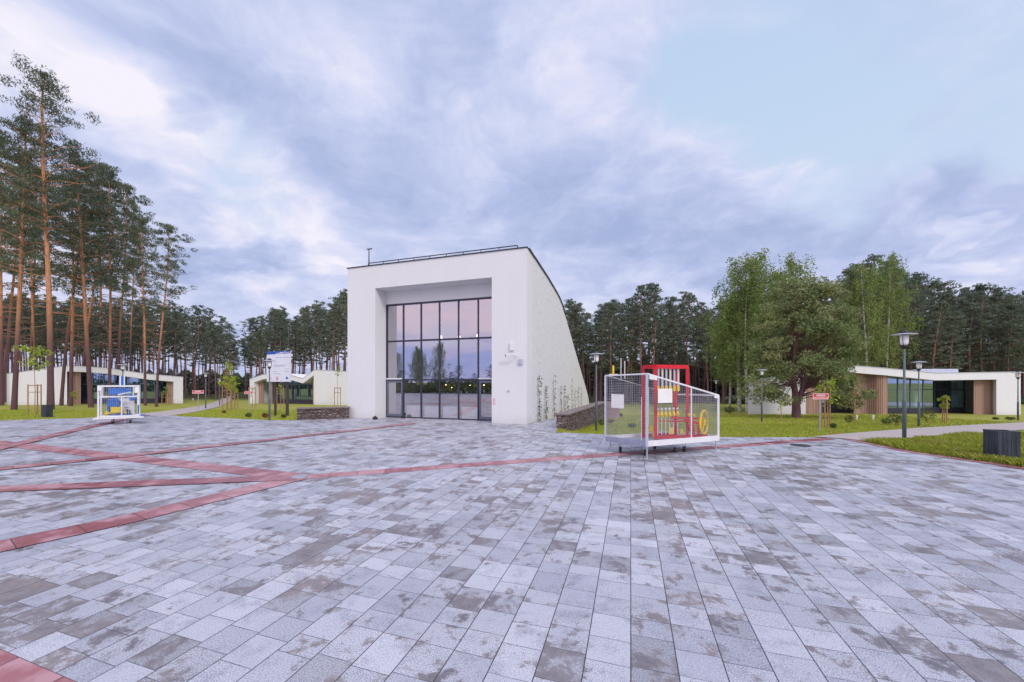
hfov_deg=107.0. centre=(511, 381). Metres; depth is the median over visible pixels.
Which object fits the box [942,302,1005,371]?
pine tree
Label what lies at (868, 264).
pine tree
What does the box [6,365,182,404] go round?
pavilion
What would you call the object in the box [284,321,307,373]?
pine tree
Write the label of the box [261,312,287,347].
pine tree
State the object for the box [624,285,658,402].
pine tree
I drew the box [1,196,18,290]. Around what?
pine tree
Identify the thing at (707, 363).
pine tree
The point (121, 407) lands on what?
machine cart
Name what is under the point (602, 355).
pine tree
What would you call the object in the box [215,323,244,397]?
pine tree
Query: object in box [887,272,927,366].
pine tree
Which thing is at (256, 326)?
pine tree
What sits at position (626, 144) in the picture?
sky
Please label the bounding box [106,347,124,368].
pine tree
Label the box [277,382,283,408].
young tree
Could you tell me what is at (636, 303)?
pine tree
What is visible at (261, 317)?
pine tree
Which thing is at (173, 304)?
pine tree
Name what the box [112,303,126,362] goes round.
pine tree
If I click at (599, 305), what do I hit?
pine tree
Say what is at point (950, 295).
pine tree
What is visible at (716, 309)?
pine tree
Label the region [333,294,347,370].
pine tree
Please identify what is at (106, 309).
pine tree
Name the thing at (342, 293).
pine tree
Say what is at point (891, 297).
birch tree
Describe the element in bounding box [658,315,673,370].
pine tree
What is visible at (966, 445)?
grass
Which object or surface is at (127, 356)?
pine tree
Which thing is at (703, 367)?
pine tree
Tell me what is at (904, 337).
street lamp
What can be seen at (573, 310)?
pine tree
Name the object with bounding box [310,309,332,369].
pine tree
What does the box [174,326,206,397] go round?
pine tree
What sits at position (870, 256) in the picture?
pine tree
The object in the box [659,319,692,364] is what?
pine tree
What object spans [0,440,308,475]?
red stripe
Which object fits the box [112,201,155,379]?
pine tree
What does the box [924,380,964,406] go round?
window frame
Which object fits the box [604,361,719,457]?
machine cage
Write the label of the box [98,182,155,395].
pine tree
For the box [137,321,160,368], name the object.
pine tree
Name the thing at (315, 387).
pavilion
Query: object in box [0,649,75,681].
red stripe
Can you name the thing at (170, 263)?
pine tree
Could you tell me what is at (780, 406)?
young tree
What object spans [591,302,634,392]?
pine tree
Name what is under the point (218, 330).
pine tree
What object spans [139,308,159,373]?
pine tree
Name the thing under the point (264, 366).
pine tree
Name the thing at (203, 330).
pine tree
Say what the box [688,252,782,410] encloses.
birch tree
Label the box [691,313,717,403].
pine tree
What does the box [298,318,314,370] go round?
pine tree
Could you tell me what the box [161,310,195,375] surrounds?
pine tree
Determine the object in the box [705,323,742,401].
pine tree
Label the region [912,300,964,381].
pine tree
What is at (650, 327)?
pine tree
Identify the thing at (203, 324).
pine tree
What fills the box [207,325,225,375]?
pine tree
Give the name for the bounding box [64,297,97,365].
pine tree
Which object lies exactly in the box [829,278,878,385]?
birch tree
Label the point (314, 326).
pine tree
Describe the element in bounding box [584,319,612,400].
pine tree
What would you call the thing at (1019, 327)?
pine tree
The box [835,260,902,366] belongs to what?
birch tree
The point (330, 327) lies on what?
pine tree
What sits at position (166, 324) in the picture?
pine tree
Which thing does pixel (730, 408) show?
shrub
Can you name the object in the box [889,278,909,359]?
pine tree
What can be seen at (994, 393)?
pavilion
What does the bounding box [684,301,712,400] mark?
pine tree
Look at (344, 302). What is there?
pine tree
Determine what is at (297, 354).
pine tree
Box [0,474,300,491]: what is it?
red stripe
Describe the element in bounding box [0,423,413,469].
red stripe
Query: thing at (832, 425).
shrub
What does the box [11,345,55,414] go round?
young tree
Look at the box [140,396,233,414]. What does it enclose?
path
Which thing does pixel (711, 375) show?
pine tree
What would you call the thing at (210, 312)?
pine tree
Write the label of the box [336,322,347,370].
pine tree
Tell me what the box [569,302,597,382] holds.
pine tree
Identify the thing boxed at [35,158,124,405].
pine tree
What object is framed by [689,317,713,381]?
pine tree
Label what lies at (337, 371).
young tree
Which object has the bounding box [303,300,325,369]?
pine tree
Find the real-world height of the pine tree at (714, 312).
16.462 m
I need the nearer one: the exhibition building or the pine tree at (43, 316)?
the exhibition building
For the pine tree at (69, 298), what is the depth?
88.78 m
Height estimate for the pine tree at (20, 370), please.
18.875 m
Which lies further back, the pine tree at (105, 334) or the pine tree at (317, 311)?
the pine tree at (105, 334)
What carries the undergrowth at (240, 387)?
on the lawn at (188, 402)
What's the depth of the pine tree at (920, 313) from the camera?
55.09 m
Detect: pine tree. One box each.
[0,51,108,409]
[0,113,83,409]
[0,131,51,405]
[0,154,59,401]
[0,158,38,324]
[0,193,70,369]
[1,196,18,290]
[3,293,25,373]
[3,295,29,371]
[3,298,35,372]
[3,321,13,382]
[4,164,71,369]
[7,139,131,407]
[8,293,41,370]
[12,297,42,345]
[18,174,124,405]
[20,321,57,367]
[21,302,27,370]
[24,299,61,345]
[26,304,54,368]
[27,312,46,356]
[28,323,62,364]
[29,293,63,367]
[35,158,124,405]
[35,300,62,366]
[44,307,70,365]
[53,301,94,365]
[53,302,74,364]
[53,305,83,353]
[53,311,63,366]
[60,160,135,366]
[63,299,78,365]
[64,161,151,398]
[64,193,132,374]
[64,296,78,362]
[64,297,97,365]
[64,306,108,366]
[74,314,98,374]
[74,315,106,366]
[80,317,98,366]
[83,295,114,364]
[89,305,126,367]
[89,323,120,367]
[97,316,127,366]
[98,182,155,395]
[102,302,112,367]
[104,297,128,369]
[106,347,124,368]
[108,306,132,362]
[108,313,138,362]
[109,213,178,405]
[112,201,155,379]
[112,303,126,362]
[117,320,129,379]
[120,317,151,367]
[120,326,140,379]
[121,324,143,370]
[124,298,130,379]
[125,303,141,370]
[125,307,146,371]
[126,299,159,372]
[127,305,141,371]
[136,221,198,406]
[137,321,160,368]
[139,307,173,373]
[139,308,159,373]
[149,305,170,374]
[149,321,159,368]
[152,313,182,374]
[153,318,177,374]
[154,305,173,374]
[159,314,186,375]
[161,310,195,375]
[161,316,187,371]
[162,312,189,376]
[165,302,177,374]
[167,320,181,375]
[168,313,195,396]
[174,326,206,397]
[176,328,191,364]
[180,309,191,392]
[182,304,209,395]
[185,314,197,373]
[188,307,206,393]
[190,327,205,394]
[191,317,212,384]
[194,321,223,393]
[194,327,215,394]
[197,330,225,398]
[201,321,228,396]
[202,326,225,394]
[206,307,217,383]
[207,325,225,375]
[213,334,238,398]
[214,325,230,393]
[215,316,230,377]
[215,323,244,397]
[218,335,238,395]
[229,348,243,384]
[231,338,257,396]
[236,318,257,377]
[238,336,265,377]
[240,317,263,375]
[240,336,258,368]
[244,331,272,374]
[249,327,263,375]
[254,315,267,370]
[255,331,276,373]
[258,322,271,373]
[260,309,290,348]
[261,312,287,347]
[262,307,289,355]
[265,323,292,355]
[278,307,288,349]
[278,312,294,348]
[278,319,305,373]
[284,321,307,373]
[291,315,301,373]
[292,326,317,373]
[293,329,307,372]
[294,329,308,373]
[297,305,314,363]
[297,311,312,372]
[298,307,330,370]
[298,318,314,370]
[300,305,326,369]
[300,319,332,369]
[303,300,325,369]
[305,329,321,366]
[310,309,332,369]
[314,313,335,369]
[318,311,344,369]
[319,303,344,369]
[322,296,347,369]
[323,314,334,366]
[323,324,333,369]
[327,295,347,369]
[328,317,344,370]
[332,299,347,363]
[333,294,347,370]
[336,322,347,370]
[337,289,347,336]
[564,298,574,333]
[564,301,582,358]
[565,304,592,367]
[568,311,585,354]
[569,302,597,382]
[571,312,595,372]
[571,320,586,368]
[578,306,622,400]
[578,326,595,398]
[583,326,588,393]
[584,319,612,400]
[585,314,617,401]
[588,330,600,396]
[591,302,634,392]
[594,302,619,396]
[594,304,622,364]
[596,299,626,379]
[607,316,650,400]
[608,304,632,400]
[612,303,626,393]
[612,315,634,393]
[616,306,650,403]
[620,298,630,371]
[623,297,648,399]
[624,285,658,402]
[628,302,665,386]
[630,316,644,396]
[631,312,650,398]
[634,283,667,372]
[636,283,662,372]
[639,293,668,403]
[647,323,663,400]
[648,302,689,388]
[650,324,681,403]
[653,296,696,380]
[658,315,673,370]
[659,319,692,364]
[663,303,697,399]
[670,322,699,402]
[674,294,700,397]
[676,317,708,397]
[677,291,697,396]
[682,305,704,398]
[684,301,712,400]
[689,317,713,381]
[691,308,720,399]
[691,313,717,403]
[697,311,712,389]
[698,317,713,385]
[699,325,720,400]
[701,313,736,403]
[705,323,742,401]
[707,305,719,393]
[735,276,878,417]
[828,267,872,357]
[834,272,887,354]
[837,263,880,363]
[851,262,896,366]
[855,253,907,366]
[865,259,917,367]
[868,267,935,369]
[875,268,915,368]
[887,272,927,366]
[888,281,931,369]
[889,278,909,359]
[894,287,933,368]
[899,272,945,368]
[899,292,958,381]
[900,294,944,368]
[902,275,942,381]
[911,280,962,368]
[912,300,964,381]
[922,310,985,381]
[923,280,969,381]
[925,293,967,381]
[929,302,978,368]
[939,296,990,371]
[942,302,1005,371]
[944,292,985,368]
[946,282,1022,371]
[954,288,1001,371]
[958,294,999,371]
[959,287,975,333]
[971,292,1023,371]
[972,304,1023,371]
[976,306,1006,371]
[982,304,1023,382]
[984,292,1023,374]
[986,287,1004,354]
[990,308,1023,394]
[992,293,1023,384]
[1002,290,1023,342]
[1006,301,1023,370]
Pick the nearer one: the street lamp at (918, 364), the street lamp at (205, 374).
the street lamp at (918, 364)
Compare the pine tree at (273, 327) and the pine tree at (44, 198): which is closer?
the pine tree at (44, 198)
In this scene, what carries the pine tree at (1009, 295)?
on the lawn at (188, 402)
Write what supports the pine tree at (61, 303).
on the lawn at (188, 402)
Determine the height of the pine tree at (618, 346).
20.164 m
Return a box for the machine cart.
[93,376,144,423]
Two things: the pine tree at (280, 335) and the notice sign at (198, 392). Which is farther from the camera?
the pine tree at (280, 335)
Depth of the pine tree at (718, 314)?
54.30 m
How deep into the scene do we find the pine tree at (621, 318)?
63.47 m
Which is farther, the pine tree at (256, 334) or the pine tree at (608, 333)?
the pine tree at (608, 333)
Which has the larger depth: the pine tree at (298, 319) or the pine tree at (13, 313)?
the pine tree at (298, 319)
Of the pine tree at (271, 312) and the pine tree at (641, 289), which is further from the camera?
the pine tree at (271, 312)
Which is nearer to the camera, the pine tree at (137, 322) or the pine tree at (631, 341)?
the pine tree at (631, 341)
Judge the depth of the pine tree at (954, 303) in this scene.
65.03 m
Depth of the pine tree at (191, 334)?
87.43 m
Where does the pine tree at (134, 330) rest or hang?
on the lawn at (188, 402)
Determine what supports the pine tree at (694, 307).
on the lawn at (188, 402)
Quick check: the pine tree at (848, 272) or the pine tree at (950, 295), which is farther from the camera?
the pine tree at (950, 295)
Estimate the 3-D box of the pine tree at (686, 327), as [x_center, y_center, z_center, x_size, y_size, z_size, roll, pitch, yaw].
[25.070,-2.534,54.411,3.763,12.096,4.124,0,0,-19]
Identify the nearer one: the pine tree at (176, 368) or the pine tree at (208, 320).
the pine tree at (176, 368)
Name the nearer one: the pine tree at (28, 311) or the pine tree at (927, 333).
the pine tree at (28, 311)
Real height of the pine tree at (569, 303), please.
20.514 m
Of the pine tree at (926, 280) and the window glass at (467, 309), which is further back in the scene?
the pine tree at (926, 280)
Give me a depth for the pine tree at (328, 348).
77.61 m
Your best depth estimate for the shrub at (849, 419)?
24.64 m
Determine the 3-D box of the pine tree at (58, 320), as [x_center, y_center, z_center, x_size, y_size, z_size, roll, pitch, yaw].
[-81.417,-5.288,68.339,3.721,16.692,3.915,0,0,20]
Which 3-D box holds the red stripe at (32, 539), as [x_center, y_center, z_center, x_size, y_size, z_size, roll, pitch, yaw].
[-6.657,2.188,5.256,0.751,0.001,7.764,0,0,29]
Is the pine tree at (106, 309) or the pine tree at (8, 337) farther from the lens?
the pine tree at (106, 309)
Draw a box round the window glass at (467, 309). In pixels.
[388,299,491,418]
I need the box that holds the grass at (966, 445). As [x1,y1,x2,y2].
[0,409,1023,466]
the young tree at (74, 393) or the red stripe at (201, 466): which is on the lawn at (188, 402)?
the young tree at (74, 393)
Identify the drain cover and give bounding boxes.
[291,474,307,478]
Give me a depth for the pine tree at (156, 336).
71.18 m
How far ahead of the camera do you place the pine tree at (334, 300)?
75.68 m
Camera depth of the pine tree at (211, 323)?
64.97 m
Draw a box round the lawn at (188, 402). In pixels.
[0,384,1023,458]
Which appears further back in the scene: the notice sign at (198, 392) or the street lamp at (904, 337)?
the notice sign at (198, 392)
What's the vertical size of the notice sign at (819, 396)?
2.015 m
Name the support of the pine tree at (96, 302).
on the lawn at (188, 402)
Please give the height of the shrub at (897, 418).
0.856 m
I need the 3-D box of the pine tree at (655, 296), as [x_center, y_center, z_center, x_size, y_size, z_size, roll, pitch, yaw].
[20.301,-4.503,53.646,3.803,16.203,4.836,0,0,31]
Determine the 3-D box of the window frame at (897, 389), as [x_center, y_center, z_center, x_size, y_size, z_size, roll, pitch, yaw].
[36.993,1.674,35.749,3.532,4.373,0.120,0,0,3]
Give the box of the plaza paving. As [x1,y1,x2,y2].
[0,415,1023,681]
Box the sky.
[0,0,1023,377]
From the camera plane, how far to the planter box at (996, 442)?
10.36 m
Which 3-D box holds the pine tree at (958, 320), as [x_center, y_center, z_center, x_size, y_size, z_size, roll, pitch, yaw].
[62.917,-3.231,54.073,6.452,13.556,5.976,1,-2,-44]
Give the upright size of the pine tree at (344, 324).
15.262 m
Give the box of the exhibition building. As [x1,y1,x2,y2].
[346,245,588,423]
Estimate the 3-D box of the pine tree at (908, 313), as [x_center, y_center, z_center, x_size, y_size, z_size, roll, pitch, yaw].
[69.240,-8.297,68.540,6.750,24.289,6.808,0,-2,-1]
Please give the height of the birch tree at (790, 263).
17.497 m
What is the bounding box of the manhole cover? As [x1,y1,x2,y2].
[790,444,810,446]
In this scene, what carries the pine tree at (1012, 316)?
on the lawn at (188, 402)
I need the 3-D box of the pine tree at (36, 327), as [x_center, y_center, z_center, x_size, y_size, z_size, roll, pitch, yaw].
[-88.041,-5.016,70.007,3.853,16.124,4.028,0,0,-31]
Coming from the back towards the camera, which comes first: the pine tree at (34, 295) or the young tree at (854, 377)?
the pine tree at (34, 295)
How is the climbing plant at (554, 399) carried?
attached to the exhibition building
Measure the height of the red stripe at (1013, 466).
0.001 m
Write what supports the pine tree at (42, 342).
on the lawn at (188, 402)
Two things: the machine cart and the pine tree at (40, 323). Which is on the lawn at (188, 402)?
the pine tree at (40, 323)
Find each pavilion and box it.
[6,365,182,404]
[250,369,347,404]
[748,365,1020,414]
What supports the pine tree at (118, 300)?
on the lawn at (188, 402)
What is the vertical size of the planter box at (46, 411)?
0.862 m
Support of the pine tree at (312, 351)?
on the lawn at (188, 402)
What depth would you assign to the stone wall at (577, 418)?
20.00 m
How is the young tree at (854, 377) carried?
on the lawn at (188, 402)
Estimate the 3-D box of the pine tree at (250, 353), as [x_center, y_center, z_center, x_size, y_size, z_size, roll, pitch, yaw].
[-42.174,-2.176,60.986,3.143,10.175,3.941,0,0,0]
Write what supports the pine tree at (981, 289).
on the lawn at (188, 402)
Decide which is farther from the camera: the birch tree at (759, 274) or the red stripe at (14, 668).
the birch tree at (759, 274)
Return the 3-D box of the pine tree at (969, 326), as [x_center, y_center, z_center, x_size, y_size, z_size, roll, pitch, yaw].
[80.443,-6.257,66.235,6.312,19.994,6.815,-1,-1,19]
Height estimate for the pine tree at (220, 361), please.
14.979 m
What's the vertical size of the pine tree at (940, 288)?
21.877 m
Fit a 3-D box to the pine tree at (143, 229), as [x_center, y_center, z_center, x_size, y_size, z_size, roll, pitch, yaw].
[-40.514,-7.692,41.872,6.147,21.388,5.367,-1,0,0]
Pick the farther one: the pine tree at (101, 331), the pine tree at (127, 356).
the pine tree at (127, 356)
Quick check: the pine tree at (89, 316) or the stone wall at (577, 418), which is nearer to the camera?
the stone wall at (577, 418)
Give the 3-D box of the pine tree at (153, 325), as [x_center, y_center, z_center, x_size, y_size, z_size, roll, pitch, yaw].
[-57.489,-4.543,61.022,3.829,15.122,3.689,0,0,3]
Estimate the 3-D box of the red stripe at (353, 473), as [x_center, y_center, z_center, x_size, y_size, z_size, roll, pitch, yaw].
[3.665,2.196,11.617,18.050,0.001,0.460,0,0,-19]
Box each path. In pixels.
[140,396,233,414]
[815,422,1023,439]
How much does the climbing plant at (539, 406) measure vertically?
2.678 m
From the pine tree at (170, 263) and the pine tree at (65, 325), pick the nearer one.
the pine tree at (170, 263)
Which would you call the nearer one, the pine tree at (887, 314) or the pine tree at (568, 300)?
the pine tree at (887, 314)
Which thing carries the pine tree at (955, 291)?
on the lawn at (188, 402)
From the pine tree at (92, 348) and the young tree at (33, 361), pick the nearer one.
the young tree at (33, 361)
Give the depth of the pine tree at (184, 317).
64.83 m
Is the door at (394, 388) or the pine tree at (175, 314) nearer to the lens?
the door at (394, 388)
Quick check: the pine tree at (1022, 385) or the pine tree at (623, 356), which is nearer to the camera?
the pine tree at (1022, 385)
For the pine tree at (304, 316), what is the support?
on the lawn at (188, 402)
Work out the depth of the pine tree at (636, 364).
79.88 m
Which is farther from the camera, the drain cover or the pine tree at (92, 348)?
the pine tree at (92, 348)
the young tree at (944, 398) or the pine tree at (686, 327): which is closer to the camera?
the young tree at (944, 398)
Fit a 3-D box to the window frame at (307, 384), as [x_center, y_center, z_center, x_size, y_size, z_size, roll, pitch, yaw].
[-25.691,1.511,45.062,5.906,3.803,0.120,0,0,15]
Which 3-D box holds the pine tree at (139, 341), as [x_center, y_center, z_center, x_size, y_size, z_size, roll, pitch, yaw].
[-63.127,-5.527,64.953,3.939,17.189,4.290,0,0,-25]
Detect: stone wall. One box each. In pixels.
[296,406,349,419]
[555,401,606,430]
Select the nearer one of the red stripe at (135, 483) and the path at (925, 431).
the red stripe at (135, 483)
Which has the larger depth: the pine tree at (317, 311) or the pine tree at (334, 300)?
the pine tree at (334, 300)
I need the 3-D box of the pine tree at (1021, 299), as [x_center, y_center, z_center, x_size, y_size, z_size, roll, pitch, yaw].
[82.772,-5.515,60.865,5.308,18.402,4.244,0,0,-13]
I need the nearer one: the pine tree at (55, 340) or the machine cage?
the machine cage
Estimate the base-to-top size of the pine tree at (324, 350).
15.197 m
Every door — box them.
[387,381,402,416]
[479,381,491,419]
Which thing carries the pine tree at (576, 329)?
on the lawn at (188, 402)
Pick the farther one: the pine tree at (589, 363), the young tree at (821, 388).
the pine tree at (589, 363)
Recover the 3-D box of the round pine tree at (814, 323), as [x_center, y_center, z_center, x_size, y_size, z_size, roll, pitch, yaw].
[23.215,-2.641,30.036,8.576,11.687,8.492,0,0,44]
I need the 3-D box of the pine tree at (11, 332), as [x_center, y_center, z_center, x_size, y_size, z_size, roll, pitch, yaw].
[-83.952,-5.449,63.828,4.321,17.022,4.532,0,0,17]
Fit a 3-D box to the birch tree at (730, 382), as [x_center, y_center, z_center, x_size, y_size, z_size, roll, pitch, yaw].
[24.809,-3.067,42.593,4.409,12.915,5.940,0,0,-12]
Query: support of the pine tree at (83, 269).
on the lawn at (188, 402)
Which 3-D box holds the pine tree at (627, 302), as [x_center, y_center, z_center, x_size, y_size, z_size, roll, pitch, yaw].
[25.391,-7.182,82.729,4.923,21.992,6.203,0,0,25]
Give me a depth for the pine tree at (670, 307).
62.16 m
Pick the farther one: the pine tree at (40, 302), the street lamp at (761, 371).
the pine tree at (40, 302)
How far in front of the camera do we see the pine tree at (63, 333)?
90.49 m
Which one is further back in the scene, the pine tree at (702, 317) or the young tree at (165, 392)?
the pine tree at (702, 317)
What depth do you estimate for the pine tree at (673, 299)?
74.05 m
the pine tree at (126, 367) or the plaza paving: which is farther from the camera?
the pine tree at (126, 367)
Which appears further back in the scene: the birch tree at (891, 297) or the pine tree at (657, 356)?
the pine tree at (657, 356)
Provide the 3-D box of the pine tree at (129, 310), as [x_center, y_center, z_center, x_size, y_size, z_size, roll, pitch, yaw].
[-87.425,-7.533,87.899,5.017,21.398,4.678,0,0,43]
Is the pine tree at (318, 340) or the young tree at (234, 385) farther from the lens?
the pine tree at (318, 340)
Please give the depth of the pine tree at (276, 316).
58.01 m
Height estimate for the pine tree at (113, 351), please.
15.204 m
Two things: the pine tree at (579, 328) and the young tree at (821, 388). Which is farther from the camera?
the pine tree at (579, 328)
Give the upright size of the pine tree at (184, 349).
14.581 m
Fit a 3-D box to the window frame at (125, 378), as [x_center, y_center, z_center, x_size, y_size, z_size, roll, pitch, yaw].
[-45.070,1.415,45.952,3.146,4.007,0.120,0,0,-12]
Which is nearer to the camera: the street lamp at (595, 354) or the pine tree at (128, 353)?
the street lamp at (595, 354)
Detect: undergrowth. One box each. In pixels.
[19,369,263,393]
[579,343,1023,403]
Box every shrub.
[724,406,734,413]
[830,423,836,427]
[844,415,853,422]
[885,412,901,424]
[920,407,936,421]
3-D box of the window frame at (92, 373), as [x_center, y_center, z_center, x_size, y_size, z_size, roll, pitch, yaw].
[-48.705,1.164,45.189,4.586,4.510,0.120,0,0,-12]
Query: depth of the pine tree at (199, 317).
71.81 m
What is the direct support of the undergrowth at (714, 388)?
on the lawn at (188, 402)
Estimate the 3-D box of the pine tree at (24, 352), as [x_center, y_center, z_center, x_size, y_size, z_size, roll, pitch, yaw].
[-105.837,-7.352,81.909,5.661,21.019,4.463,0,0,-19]
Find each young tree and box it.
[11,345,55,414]
[70,391,77,406]
[161,386,171,404]
[217,361,234,409]
[225,376,239,408]
[231,383,239,406]
[248,387,255,406]
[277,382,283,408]
[334,366,341,406]
[777,401,783,420]
[814,373,840,427]
[848,375,863,422]
[937,395,950,422]
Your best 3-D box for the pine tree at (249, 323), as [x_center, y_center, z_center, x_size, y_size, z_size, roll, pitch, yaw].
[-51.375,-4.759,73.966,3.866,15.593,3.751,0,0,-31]
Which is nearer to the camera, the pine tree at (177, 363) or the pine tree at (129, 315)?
the pine tree at (129, 315)
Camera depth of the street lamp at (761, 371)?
25.85 m
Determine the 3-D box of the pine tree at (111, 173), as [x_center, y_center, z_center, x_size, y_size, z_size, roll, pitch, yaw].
[-44.269,-10.451,41.965,7.310,27.092,6.382,0,0,0]
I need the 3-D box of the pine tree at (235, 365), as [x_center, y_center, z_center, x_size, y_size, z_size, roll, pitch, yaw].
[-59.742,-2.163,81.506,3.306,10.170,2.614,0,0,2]
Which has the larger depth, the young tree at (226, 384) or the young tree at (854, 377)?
the young tree at (226, 384)
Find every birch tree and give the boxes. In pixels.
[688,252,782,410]
[702,298,748,407]
[704,274,785,411]
[720,248,804,378]
[731,266,819,377]
[753,252,841,370]
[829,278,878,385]
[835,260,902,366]
[862,251,923,368]
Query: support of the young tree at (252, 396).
on the lawn at (188, 402)
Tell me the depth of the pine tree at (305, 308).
81.54 m
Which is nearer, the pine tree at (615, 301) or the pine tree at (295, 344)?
the pine tree at (295, 344)
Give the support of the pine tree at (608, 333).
on the lawn at (188, 402)
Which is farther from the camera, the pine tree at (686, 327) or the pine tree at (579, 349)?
the pine tree at (579, 349)
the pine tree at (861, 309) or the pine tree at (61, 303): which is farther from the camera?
the pine tree at (61, 303)
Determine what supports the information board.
on the lawn at (188, 402)
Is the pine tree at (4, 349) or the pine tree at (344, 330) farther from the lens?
the pine tree at (4, 349)
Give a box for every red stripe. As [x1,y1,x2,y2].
[0,415,147,449]
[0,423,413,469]
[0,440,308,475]
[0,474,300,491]
[0,478,306,551]
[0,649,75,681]
[306,438,836,478]
[845,439,1023,468]
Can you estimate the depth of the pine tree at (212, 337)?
59.26 m
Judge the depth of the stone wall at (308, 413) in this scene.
22.12 m
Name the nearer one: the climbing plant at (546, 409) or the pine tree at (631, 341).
the climbing plant at (546, 409)
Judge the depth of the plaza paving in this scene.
4.66 m
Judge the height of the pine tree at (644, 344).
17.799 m
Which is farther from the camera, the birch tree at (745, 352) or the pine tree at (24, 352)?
the pine tree at (24, 352)
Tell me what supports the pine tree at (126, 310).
on the lawn at (188, 402)
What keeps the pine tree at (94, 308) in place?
on the lawn at (188, 402)
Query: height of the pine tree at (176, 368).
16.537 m
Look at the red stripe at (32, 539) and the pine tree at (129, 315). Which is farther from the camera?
the pine tree at (129, 315)
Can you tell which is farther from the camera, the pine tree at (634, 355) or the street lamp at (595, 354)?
the pine tree at (634, 355)
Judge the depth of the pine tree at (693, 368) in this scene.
77.91 m
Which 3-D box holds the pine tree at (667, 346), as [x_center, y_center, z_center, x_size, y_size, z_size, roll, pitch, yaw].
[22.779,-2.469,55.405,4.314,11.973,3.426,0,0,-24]
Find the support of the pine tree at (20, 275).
on the lawn at (188, 402)
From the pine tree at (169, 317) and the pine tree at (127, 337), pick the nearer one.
the pine tree at (127, 337)
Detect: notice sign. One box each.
[192,390,203,409]
[244,391,252,411]
[813,393,828,430]
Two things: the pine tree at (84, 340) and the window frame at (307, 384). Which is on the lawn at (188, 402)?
the pine tree at (84, 340)
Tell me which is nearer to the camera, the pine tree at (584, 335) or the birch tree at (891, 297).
the birch tree at (891, 297)
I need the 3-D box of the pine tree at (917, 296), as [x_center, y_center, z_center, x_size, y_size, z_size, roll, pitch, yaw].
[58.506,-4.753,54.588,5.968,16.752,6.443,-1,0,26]
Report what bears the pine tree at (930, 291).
on the lawn at (188, 402)
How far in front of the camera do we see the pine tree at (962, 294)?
73.18 m
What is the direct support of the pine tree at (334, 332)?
on the lawn at (188, 402)
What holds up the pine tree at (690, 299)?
on the lawn at (188, 402)
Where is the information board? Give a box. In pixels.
[267,351,290,415]
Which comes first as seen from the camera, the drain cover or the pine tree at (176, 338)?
the drain cover
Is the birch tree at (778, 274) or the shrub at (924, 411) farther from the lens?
the birch tree at (778, 274)
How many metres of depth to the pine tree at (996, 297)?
57.96 m
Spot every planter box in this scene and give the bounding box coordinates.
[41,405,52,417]
[983,429,1020,457]
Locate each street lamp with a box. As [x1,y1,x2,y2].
[118,363,125,397]
[202,372,209,407]
[263,358,273,419]
[589,351,602,430]
[759,368,764,421]
[891,330,917,437]
[910,360,923,425]
[1012,371,1023,419]
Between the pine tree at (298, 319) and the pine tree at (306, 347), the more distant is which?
the pine tree at (298, 319)
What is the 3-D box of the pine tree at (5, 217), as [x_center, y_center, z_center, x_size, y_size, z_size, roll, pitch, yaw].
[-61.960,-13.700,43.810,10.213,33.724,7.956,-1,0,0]
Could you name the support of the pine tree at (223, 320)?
on the lawn at (188, 402)
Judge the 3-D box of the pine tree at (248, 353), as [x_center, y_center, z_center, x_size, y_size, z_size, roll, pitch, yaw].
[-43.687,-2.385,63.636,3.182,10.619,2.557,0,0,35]
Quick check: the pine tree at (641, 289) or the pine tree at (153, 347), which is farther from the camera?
the pine tree at (153, 347)
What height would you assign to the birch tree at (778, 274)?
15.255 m
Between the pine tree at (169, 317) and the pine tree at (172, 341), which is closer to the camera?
the pine tree at (172, 341)
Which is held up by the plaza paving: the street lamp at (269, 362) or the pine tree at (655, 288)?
the street lamp at (269, 362)
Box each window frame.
[81,373,125,398]
[125,378,154,398]
[283,380,312,398]
[386,296,491,420]
[888,377,923,407]
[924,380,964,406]
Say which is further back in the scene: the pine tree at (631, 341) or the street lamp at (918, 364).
the pine tree at (631, 341)
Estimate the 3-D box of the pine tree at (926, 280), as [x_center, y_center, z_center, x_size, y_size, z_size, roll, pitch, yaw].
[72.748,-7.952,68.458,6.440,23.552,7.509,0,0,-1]
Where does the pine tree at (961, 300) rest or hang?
on the lawn at (188, 402)
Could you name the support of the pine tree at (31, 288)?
on the lawn at (188, 402)
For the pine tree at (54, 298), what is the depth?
80.46 m
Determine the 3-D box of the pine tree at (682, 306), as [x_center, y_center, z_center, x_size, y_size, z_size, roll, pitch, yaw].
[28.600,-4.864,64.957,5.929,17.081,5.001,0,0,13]
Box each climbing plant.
[537,375,542,420]
[544,386,548,419]
[553,375,556,418]
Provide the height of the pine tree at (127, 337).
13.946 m
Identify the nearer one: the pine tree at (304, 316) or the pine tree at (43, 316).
the pine tree at (43, 316)
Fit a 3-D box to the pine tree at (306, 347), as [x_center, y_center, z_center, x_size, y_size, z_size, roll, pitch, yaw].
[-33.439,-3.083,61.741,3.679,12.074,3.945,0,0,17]
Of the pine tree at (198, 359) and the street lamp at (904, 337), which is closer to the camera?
the street lamp at (904, 337)
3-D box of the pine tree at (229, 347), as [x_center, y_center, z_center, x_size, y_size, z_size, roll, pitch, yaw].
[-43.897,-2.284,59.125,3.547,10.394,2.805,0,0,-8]
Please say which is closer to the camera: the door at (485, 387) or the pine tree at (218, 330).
the door at (485, 387)
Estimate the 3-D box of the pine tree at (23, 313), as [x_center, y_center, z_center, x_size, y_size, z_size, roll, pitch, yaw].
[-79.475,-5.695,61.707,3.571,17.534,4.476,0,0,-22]
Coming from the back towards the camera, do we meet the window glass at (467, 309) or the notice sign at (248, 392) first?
the notice sign at (248, 392)
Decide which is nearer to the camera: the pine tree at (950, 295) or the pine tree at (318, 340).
the pine tree at (318, 340)
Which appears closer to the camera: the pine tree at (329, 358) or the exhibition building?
the exhibition building
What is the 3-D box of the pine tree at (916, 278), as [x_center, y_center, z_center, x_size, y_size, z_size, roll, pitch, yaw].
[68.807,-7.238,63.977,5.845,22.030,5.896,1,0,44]

